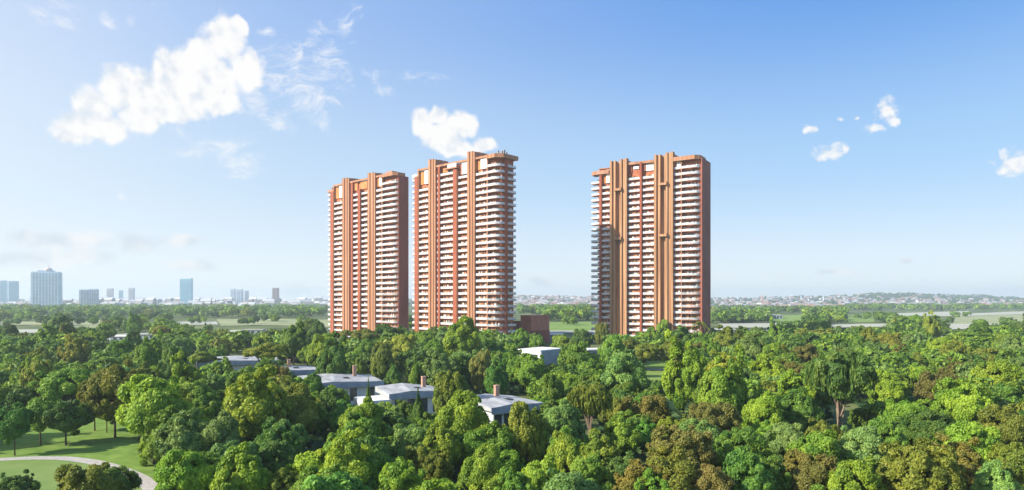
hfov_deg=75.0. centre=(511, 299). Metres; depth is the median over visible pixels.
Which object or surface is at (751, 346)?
broadleaf tree
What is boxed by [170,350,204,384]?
broadleaf tree
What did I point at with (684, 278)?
window
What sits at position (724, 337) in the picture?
broadleaf tree
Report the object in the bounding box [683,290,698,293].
window
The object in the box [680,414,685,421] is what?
broadleaf tree
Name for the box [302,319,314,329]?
broadleaf tree
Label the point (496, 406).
villa
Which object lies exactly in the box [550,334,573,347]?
broadleaf tree
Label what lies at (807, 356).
broadleaf tree
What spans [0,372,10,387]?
broadleaf tree
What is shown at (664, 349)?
broadleaf tree
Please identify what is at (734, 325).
field
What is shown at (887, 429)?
broadleaf tree
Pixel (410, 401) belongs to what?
window
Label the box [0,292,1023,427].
distant woodland
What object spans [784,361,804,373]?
broadleaf tree
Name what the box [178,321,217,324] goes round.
field
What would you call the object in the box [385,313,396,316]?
window
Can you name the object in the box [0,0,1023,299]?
sky
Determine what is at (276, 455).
broadleaf tree
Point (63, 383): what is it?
broadleaf tree
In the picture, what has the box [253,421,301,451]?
broadleaf tree
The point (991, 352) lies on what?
broadleaf tree
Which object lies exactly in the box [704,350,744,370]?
broadleaf tree
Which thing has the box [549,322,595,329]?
field
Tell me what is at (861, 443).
broadleaf tree
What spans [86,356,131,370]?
broadleaf tree
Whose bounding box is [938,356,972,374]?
broadleaf tree
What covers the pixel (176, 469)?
broadleaf tree
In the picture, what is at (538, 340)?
broadleaf tree
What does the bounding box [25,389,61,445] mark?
broadleaf tree
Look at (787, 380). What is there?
broadleaf tree
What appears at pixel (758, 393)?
broadleaf tree
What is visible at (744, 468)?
broadleaf tree
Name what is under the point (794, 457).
broadleaf tree
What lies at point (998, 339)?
broadleaf tree
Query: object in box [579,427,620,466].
broadleaf tree
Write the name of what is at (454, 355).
broadleaf tree
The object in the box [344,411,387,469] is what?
broadleaf tree
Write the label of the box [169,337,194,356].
broadleaf tree
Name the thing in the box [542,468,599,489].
broadleaf tree
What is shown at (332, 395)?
broadleaf tree
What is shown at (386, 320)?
window
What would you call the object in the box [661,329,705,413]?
broadleaf tree
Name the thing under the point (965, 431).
broadleaf tree
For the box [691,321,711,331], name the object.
palm tree
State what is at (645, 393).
broadleaf tree
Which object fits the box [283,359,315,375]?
villa
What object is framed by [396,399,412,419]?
broadleaf tree
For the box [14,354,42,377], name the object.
broadleaf tree
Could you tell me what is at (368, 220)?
apartment tower
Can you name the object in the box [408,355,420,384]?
cypress tree
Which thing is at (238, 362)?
villa
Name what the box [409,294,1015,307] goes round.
hills
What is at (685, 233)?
window
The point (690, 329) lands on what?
window
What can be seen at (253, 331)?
shed
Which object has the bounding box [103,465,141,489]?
broadleaf tree
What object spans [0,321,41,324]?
field
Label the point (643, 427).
broadleaf tree
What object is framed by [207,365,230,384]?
broadleaf tree
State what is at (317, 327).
broadleaf tree
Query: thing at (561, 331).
field
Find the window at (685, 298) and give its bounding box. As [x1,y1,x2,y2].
[683,296,698,300]
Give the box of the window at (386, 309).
[385,308,396,311]
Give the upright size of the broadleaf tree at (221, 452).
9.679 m
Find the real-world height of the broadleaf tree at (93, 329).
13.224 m
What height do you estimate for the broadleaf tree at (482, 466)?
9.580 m
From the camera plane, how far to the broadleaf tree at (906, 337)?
334.67 m
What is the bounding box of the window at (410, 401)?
[407,398,414,405]
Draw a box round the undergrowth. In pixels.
[3,356,1019,482]
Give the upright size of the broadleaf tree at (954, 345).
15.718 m
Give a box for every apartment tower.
[327,171,408,332]
[412,150,517,334]
[591,151,710,341]
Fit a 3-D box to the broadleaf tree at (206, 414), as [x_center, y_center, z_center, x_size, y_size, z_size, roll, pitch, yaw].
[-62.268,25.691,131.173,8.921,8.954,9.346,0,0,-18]
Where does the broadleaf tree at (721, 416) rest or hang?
on the ground at (714, 325)
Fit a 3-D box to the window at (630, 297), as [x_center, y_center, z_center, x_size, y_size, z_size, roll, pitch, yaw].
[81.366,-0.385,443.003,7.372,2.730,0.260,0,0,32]
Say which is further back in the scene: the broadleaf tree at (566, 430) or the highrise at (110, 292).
the highrise at (110, 292)
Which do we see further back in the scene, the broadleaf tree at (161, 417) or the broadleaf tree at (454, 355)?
the broadleaf tree at (454, 355)
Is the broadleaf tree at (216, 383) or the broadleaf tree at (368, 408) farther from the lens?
the broadleaf tree at (216, 383)
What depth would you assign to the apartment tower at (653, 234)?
435.22 m
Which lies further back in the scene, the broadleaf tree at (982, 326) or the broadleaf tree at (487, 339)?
the broadleaf tree at (982, 326)
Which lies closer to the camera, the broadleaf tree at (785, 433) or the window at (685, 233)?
the broadleaf tree at (785, 433)
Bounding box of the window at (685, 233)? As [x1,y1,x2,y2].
[683,233,698,237]
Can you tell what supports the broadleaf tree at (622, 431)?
on the ground at (714, 325)
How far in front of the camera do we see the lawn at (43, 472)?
117.43 m
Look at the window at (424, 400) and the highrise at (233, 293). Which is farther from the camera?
the highrise at (233, 293)
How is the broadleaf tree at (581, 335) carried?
on the ground at (714, 325)
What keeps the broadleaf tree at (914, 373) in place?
on the ground at (714, 325)
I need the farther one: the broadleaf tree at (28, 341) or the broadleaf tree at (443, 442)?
the broadleaf tree at (28, 341)
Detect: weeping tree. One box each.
[566,382,612,439]
[803,349,878,433]
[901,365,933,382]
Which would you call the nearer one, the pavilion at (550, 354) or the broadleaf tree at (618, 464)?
the broadleaf tree at (618, 464)
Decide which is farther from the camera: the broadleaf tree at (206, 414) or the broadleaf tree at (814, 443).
the broadleaf tree at (206, 414)
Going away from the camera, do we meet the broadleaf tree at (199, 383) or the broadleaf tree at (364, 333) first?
the broadleaf tree at (199, 383)
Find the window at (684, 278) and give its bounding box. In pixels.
[683,277,698,279]
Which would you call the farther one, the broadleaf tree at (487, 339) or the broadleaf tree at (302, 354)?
the broadleaf tree at (487, 339)
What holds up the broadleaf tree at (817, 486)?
on the ground at (714, 325)
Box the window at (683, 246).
[683,246,698,247]
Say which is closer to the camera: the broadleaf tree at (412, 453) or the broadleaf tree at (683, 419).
the broadleaf tree at (412, 453)
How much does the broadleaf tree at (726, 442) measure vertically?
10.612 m
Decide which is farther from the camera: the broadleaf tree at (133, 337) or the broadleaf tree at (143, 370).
the broadleaf tree at (133, 337)
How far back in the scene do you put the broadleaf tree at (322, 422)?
140.09 m
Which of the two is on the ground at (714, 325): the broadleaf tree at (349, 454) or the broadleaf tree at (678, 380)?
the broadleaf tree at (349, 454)
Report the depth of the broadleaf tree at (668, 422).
127.26 m
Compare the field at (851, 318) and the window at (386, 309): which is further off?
the field at (851, 318)
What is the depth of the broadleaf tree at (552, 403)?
139.34 m
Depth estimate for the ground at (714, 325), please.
743.85 m
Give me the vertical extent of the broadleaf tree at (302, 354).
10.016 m
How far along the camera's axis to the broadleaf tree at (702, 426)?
118.61 m
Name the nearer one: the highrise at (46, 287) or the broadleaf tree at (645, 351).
the broadleaf tree at (645, 351)
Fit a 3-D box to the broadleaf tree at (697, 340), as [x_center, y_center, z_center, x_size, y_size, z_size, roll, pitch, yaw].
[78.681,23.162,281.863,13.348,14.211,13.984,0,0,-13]
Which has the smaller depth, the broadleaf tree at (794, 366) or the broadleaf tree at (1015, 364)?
the broadleaf tree at (1015, 364)
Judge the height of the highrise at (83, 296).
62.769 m
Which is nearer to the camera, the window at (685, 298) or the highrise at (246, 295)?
the window at (685, 298)
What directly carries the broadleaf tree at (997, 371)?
on the ground at (714, 325)
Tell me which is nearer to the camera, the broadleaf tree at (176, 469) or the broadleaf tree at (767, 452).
the broadleaf tree at (176, 469)
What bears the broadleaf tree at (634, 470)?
on the ground at (714, 325)
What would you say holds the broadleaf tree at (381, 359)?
on the ground at (714, 325)
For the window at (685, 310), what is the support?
in the apartment tower at (653, 234)
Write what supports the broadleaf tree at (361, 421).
on the ground at (714, 325)
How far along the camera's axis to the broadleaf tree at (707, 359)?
236.60 m
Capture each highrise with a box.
[0,280,7,301]
[8,281,18,301]
[30,265,62,305]
[79,289,88,304]
[89,289,98,304]
[107,288,113,297]
[119,290,122,298]
[128,288,134,299]
[180,278,192,303]
[230,289,235,300]
[236,289,242,303]
[245,291,248,300]
[272,288,278,302]
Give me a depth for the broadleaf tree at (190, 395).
135.55 m
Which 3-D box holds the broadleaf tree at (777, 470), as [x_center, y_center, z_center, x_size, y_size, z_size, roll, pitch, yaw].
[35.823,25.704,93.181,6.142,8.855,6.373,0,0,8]
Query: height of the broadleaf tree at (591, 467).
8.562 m
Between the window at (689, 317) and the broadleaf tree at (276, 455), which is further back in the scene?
the window at (689, 317)
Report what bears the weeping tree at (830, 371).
on the ground at (714, 325)
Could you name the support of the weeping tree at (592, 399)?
on the ground at (714, 325)
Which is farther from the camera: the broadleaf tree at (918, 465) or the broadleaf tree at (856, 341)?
the broadleaf tree at (856, 341)
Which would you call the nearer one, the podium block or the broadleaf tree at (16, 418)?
the broadleaf tree at (16, 418)
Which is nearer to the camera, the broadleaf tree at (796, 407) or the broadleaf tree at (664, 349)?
the broadleaf tree at (796, 407)
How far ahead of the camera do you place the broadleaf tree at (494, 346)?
270.01 m
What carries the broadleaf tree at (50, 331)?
on the ground at (714, 325)
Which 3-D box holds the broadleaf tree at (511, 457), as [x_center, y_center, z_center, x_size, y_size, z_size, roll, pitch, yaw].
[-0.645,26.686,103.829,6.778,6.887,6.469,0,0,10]
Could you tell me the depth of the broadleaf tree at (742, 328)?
429.47 m
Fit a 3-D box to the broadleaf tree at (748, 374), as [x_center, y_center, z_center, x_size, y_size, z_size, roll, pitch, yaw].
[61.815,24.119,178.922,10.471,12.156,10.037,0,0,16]
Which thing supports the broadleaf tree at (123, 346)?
on the ground at (714, 325)
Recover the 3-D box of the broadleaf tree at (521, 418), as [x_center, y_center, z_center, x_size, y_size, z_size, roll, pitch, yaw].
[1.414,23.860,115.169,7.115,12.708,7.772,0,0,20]
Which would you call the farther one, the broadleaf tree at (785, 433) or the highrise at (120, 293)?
the highrise at (120, 293)
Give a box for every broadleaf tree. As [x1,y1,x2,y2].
[0,324,19,335]
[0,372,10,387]
[0,387,7,404]
[0,402,34,455]
[0,469,41,489]
[14,336,34,350]
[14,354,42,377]
[19,360,52,396]
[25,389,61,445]
[28,368,90,400]
[29,346,53,364]
[31,324,58,344]
[41,399,94,445]
[47,313,73,329]
[52,355,62,361]
[54,461,126,489]
[56,333,90,363]
[58,322,77,339]
[73,334,93,345]
[76,358,136,436]
[83,327,99,332]
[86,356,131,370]
[88,330,104,344]
[96,322,116,343]
[97,413,113,432]
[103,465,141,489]
[106,339,133,356]
[114,373,195,434]
[124,329,142,345]
[125,313,142,332]
[133,329,162,368]
[136,366,163,378]
[136,440,161,465]
[140,404,193,457]
[153,406,210,458]
[153,448,214,489]
[156,344,187,380]
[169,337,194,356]
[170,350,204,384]
[180,387,194,405]
[181,378,222,401]
[192,387,222,416]
[193,451,222,489]
[195,407,214,421]
[197,410,242,452]
[206,372,226,391]
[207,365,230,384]
[209,441,272,489]
[211,439,262,467]
[222,356,233,370]
[222,363,292,441]
[225,363,266,386]
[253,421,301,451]
[259,439,299,474]
[261,416,309,453]
[269,467,298,489]
[273,364,291,380]
[275,382,320,431]
[280,321,311,364]
[285,451,335,482]
[287,376,318,392]
[289,463,362,489]
[297,344,308,365]
[301,470,371,489]
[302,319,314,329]
[305,334,345,365]
[306,320,326,338]
[307,372,325,394]
[307,401,329,432]
[308,333,332,352]
[310,391,318,396]
[314,427,378,484]
[315,330,347,373]
[315,387,350,412]
[322,411,378,450]
[327,399,354,433]
[328,384,349,399]
[337,396,391,438]
[339,328,380,341]
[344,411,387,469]
[346,358,352,373]
[352,357,366,374]
[354,338,373,357]
[364,451,394,489]
[370,341,393,379]
[374,324,404,340]
[376,401,410,436]
[377,456,425,489]
[378,436,392,445]
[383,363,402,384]
[385,401,404,423]
[387,334,418,351]
[387,422,435,460]
[391,347,403,368]
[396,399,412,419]
[396,444,427,469]
[413,417,431,427]
[415,331,432,342]
[415,449,454,480]
[418,348,456,386]
[418,478,457,489]
[422,338,447,356]
[422,418,462,468]
[423,412,437,421]
[429,326,438,332]
[432,370,463,413]
[434,388,489,438]
[442,315,481,356]
[452,351,472,382]
[452,429,486,467]
[454,374,469,390]
[456,442,508,489]
[469,349,493,393]
[475,420,516,451]
[479,332,497,346]
[484,352,509,394]
[487,342,508,352]
[494,466,532,489]
[497,449,525,473]
[502,351,519,384]
[502,400,541,462]
[511,328,529,348]
[514,353,549,397]
[521,454,559,489]
[527,410,553,460]
[529,334,545,347]
[531,395,550,412]
[532,399,559,414]
[536,372,563,400]
[541,398,588,447]
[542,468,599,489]
[544,425,583,459]
[547,430,581,472]
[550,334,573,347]
[557,341,600,371]
[563,373,586,388]
[563,453,616,489]
[571,329,594,345]
[577,374,605,387]
[578,358,604,372]
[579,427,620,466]
[580,439,590,444]
[594,322,608,344]
[597,335,627,356]
[597,396,632,422]
[600,352,651,392]
[604,409,642,455]
[604,450,635,485]
[610,381,638,395]
[611,458,673,489]
[612,384,635,397]
[618,394,673,419]
[622,337,640,352]
[629,343,659,364]
[630,395,642,406]
[633,444,695,489]
[634,419,656,455]
[634,467,672,489]
[639,392,650,395]
[644,326,661,341]
[645,423,719,469]
[646,379,666,396]
[651,414,665,423]
[656,319,670,336]
[656,416,681,439]
[659,336,681,362]
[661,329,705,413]
[666,325,691,345]
[678,418,719,447]
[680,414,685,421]
[683,342,706,350]
[686,401,742,433]
[689,337,708,343]
[689,451,733,489]
[691,375,706,403]
[697,343,748,413]
[699,332,720,354]
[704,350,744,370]
[704,357,709,367]
[712,324,743,346]
[712,426,767,468]
[722,446,776,489]
[734,331,764,360]
[737,368,760,379]
[738,325,748,331]
[740,390,789,433]
[744,388,767,404]
[748,354,786,379]
[750,326,765,332]
[752,418,775,453]
[759,342,782,356]
[760,454,792,489]
[762,448,772,461]
[764,422,803,461]
[768,316,783,335]
[776,368,817,406]
[779,344,789,352]
[780,386,825,432]
[781,448,812,475]
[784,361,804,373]
[785,429,855,469]
[789,343,820,363]
[789,453,837,489]
[794,328,807,336]
[803,417,843,446]
[810,483,840,489]
[824,456,887,489]
[839,425,887,471]
[847,335,865,349]
[847,408,872,427]
[859,326,875,341]
[866,367,912,394]
[866,368,909,403]
[867,414,908,446]
[870,332,901,351]
[876,436,966,489]
[882,398,921,421]
[889,342,908,352]
[893,412,914,445]
[901,333,914,344]
[902,352,924,365]
[909,314,922,324]
[909,409,954,444]
[912,398,936,411]
[913,324,924,334]
[913,370,958,406]
[920,336,950,353]
[922,310,940,336]
[931,377,993,422]
[932,431,982,489]
[933,419,1001,462]
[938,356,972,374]
[939,338,971,361]
[940,320,951,335]
[960,321,991,339]
[970,359,1023,395]
[970,458,1023,489]
[971,347,998,361]
[976,403,1023,444]
[985,383,1023,403]
[987,441,1023,488]
[991,332,1021,346]
[998,335,1023,357]
[1008,363,1023,381]
[1009,320,1023,327]
[1009,357,1023,368]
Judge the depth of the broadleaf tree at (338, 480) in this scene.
75.50 m
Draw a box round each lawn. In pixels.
[0,418,156,478]
[0,461,141,489]
[644,361,689,415]
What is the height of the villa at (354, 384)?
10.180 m
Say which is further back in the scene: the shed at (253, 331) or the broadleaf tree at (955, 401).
the shed at (253, 331)
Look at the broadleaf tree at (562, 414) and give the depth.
115.77 m
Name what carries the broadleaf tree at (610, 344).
on the ground at (714, 325)
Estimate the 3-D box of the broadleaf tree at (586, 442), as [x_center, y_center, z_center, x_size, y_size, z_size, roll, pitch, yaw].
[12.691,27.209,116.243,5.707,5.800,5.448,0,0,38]
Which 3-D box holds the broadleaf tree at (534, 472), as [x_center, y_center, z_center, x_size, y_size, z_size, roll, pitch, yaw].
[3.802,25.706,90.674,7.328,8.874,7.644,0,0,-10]
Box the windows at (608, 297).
[597,171,680,332]
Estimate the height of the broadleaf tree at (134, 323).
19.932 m
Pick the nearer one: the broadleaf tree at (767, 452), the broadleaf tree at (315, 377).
the broadleaf tree at (767, 452)
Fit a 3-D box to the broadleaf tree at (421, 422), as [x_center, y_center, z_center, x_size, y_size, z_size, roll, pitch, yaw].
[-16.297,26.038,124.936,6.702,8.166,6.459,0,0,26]
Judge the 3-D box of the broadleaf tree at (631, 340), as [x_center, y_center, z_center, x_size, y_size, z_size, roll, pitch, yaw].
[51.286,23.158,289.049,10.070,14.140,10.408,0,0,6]
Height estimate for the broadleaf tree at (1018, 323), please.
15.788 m
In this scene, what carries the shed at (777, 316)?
on the ground at (714, 325)
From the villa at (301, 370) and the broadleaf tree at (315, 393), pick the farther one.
the villa at (301, 370)
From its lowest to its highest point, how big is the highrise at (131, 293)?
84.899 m
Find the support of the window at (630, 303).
in the apartment tower at (653, 234)
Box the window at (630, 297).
[629,296,639,298]
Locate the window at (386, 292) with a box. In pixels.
[385,291,396,294]
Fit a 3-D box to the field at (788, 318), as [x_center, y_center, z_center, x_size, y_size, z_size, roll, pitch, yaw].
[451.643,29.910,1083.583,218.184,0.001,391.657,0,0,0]
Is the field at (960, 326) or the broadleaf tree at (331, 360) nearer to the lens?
the broadleaf tree at (331, 360)
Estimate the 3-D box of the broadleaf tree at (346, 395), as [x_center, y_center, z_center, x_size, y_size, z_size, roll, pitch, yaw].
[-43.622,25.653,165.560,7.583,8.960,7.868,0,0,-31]
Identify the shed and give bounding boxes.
[110,335,125,340]
[140,333,158,338]
[241,329,266,333]
[550,333,562,340]
[773,315,782,318]
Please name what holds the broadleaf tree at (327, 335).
on the ground at (714, 325)
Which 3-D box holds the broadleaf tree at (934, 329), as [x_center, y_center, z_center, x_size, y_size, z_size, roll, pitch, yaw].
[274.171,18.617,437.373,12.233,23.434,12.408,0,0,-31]
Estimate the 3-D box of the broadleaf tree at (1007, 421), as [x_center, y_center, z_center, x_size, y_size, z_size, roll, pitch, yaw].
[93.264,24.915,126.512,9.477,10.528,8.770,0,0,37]
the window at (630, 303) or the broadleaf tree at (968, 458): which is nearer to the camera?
the broadleaf tree at (968, 458)
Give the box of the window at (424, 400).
[421,397,427,411]
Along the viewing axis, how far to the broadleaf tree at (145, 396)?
123.48 m
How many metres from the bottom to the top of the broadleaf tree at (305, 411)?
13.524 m
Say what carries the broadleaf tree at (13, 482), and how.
on the ground at (714, 325)
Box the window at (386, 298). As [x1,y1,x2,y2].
[385,297,396,299]
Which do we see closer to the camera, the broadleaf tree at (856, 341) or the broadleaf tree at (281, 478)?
the broadleaf tree at (281, 478)
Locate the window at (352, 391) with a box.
[349,387,356,400]
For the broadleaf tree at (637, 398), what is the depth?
150.67 m
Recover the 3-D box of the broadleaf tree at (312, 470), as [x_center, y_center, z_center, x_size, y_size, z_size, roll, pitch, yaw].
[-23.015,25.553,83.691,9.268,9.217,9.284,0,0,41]
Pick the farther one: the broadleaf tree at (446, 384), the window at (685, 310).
the window at (685, 310)
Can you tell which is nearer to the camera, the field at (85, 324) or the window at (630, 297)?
the window at (630, 297)
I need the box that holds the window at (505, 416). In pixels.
[503,413,508,425]
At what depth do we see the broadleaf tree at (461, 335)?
266.08 m
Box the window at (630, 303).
[629,302,639,304]
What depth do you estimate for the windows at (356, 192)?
526.66 m
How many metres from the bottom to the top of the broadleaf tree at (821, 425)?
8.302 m
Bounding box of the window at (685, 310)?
[683,309,698,312]
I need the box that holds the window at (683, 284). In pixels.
[683,284,698,285]
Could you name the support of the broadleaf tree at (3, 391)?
on the ground at (714, 325)
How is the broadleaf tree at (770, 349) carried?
on the ground at (714, 325)
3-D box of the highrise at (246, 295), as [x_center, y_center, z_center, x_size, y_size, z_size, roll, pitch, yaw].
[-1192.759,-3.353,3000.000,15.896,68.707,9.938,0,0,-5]
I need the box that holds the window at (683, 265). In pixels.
[683,265,698,266]
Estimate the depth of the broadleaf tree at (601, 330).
398.61 m
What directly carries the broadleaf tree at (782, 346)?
on the ground at (714, 325)
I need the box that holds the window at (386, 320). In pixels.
[385,319,396,322]
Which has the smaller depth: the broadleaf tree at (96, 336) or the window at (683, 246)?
the broadleaf tree at (96, 336)
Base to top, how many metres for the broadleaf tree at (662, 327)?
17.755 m
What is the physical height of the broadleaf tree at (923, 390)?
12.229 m
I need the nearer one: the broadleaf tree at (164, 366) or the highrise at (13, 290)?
the broadleaf tree at (164, 366)
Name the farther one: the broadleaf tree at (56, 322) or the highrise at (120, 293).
the highrise at (120, 293)
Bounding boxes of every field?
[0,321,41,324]
[18,329,44,332]
[70,320,99,327]
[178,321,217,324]
[216,319,329,326]
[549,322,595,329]
[550,330,594,332]
[722,323,778,327]
[772,315,801,321]
[831,324,885,326]
[847,314,873,321]
[898,311,968,315]
[947,324,998,328]
[953,314,1022,323]
[960,317,1023,319]
[968,311,1023,315]
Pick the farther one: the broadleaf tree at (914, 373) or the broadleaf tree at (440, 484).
the broadleaf tree at (914, 373)
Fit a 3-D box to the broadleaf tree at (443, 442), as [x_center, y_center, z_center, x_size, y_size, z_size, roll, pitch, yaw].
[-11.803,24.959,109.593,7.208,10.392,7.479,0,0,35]
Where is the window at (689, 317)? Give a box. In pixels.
[683,315,698,319]
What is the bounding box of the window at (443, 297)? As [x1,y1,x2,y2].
[442,296,452,298]
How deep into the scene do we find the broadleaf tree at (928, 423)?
120.26 m
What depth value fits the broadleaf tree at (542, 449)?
114.69 m
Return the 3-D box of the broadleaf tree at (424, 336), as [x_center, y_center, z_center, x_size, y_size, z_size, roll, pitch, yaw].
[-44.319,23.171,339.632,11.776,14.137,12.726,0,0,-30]
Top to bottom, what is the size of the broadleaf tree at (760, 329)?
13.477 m
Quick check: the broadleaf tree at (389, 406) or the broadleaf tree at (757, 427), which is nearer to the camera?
the broadleaf tree at (757, 427)
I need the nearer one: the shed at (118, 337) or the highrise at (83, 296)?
the shed at (118, 337)
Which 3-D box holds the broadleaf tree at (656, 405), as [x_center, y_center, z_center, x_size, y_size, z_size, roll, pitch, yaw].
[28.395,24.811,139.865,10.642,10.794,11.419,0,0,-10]
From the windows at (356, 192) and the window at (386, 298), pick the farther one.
the windows at (356, 192)
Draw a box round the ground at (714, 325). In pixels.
[2,307,1023,489]
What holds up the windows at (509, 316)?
in the apartment tower at (463, 243)
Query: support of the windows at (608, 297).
in the apartment tower at (653, 234)
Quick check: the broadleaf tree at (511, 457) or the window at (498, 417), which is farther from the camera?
the window at (498, 417)
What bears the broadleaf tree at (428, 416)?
on the ground at (714, 325)
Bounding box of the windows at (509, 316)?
[421,163,512,334]
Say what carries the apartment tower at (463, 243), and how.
on the ground at (714, 325)
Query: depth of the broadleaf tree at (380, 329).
337.75 m
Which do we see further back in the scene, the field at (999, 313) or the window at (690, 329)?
the field at (999, 313)
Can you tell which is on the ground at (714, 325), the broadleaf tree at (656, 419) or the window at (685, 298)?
the broadleaf tree at (656, 419)
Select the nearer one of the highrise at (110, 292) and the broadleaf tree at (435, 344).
the broadleaf tree at (435, 344)
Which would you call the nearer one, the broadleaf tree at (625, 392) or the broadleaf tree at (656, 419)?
the broadleaf tree at (656, 419)
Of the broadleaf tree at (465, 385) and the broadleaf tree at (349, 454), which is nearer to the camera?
the broadleaf tree at (349, 454)
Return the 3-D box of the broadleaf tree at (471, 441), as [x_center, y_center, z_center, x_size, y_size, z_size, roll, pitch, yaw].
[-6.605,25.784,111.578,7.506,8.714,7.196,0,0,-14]
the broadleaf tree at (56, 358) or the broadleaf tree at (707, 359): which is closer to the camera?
the broadleaf tree at (707, 359)
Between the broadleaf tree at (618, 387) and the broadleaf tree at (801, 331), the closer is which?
the broadleaf tree at (618, 387)
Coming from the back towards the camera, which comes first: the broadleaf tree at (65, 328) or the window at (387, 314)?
the window at (387, 314)
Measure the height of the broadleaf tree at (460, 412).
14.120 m
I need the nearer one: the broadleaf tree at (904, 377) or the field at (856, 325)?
the broadleaf tree at (904, 377)
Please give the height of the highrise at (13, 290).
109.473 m
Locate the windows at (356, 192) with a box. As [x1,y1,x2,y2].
[336,192,357,332]
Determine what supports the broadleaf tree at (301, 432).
on the ground at (714, 325)
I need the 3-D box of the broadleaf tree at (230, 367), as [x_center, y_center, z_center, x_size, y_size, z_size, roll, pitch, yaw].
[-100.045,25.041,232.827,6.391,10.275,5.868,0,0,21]
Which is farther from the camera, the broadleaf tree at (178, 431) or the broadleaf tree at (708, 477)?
the broadleaf tree at (178, 431)
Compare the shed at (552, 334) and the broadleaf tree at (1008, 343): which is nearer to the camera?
the broadleaf tree at (1008, 343)
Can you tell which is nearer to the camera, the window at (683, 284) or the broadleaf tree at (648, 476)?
the broadleaf tree at (648, 476)
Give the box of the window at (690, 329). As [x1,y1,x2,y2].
[685,328,698,331]
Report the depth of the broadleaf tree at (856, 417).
146.00 m
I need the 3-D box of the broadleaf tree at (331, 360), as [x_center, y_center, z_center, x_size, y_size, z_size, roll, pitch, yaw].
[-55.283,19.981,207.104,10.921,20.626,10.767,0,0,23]
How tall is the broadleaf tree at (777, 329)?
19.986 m
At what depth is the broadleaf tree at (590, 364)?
204.84 m
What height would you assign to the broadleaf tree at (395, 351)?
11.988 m
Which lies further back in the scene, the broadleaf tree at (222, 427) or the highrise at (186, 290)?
the highrise at (186, 290)
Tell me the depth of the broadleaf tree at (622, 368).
179.64 m
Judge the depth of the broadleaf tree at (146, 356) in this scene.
230.86 m
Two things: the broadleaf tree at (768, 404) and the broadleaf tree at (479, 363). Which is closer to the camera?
the broadleaf tree at (768, 404)
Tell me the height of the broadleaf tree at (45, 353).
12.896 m
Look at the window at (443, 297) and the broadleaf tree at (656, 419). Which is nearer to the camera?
the broadleaf tree at (656, 419)
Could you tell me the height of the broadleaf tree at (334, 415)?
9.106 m
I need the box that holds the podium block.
[513,315,549,342]
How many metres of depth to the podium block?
453.44 m
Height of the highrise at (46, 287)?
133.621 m
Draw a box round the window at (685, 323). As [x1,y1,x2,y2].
[683,321,695,325]
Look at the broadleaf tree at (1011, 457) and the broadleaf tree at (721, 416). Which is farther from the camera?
the broadleaf tree at (721, 416)
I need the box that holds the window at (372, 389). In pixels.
[369,386,374,395]
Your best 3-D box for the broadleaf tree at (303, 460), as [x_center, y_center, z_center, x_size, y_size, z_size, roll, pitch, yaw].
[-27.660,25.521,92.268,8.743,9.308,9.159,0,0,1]
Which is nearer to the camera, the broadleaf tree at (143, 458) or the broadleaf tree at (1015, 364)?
the broadleaf tree at (143, 458)
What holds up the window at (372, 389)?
in the villa at (354, 384)
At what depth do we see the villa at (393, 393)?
169.87 m
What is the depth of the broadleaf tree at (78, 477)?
84.20 m
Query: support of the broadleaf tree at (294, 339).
on the ground at (714, 325)
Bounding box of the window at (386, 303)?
[385,302,396,305]
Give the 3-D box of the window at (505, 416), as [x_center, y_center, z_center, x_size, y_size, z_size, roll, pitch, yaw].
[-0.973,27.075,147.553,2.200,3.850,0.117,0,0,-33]
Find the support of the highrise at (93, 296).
on the ground at (714, 325)
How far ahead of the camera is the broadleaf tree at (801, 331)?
378.69 m
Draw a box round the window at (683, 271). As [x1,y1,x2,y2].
[683,271,698,272]
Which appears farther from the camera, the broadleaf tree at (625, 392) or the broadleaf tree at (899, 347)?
the broadleaf tree at (899, 347)
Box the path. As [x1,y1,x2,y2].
[0,456,156,489]
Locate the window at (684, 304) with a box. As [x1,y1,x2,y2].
[683,303,698,306]
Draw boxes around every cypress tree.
[366,377,372,400]
[407,387,423,423]
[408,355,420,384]
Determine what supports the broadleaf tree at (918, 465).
on the ground at (714, 325)
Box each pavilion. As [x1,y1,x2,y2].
[518,347,560,365]
[587,348,599,358]
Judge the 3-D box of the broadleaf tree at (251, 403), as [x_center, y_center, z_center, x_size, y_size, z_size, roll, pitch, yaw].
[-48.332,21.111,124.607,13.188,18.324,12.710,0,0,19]
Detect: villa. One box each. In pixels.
[188,355,278,370]
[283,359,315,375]
[299,365,383,403]
[354,376,434,413]
[477,385,543,425]
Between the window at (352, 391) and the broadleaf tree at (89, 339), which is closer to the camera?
the window at (352, 391)
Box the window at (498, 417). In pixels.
[494,414,501,424]
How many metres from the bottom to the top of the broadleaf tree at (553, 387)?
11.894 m
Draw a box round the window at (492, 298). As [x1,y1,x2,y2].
[490,296,495,300]
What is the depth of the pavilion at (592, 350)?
307.50 m
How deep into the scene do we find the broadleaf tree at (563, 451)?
95.82 m
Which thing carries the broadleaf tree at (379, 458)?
on the ground at (714, 325)
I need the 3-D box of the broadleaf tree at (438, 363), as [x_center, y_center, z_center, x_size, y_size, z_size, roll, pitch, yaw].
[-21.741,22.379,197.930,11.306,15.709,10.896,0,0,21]
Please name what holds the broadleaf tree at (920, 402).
on the ground at (714, 325)
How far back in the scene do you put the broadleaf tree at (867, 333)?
343.49 m
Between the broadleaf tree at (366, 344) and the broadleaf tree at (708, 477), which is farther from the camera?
the broadleaf tree at (366, 344)
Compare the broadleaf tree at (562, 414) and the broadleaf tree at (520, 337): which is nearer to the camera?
the broadleaf tree at (562, 414)
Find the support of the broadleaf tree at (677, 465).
on the ground at (714, 325)
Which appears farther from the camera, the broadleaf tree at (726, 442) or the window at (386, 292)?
the window at (386, 292)

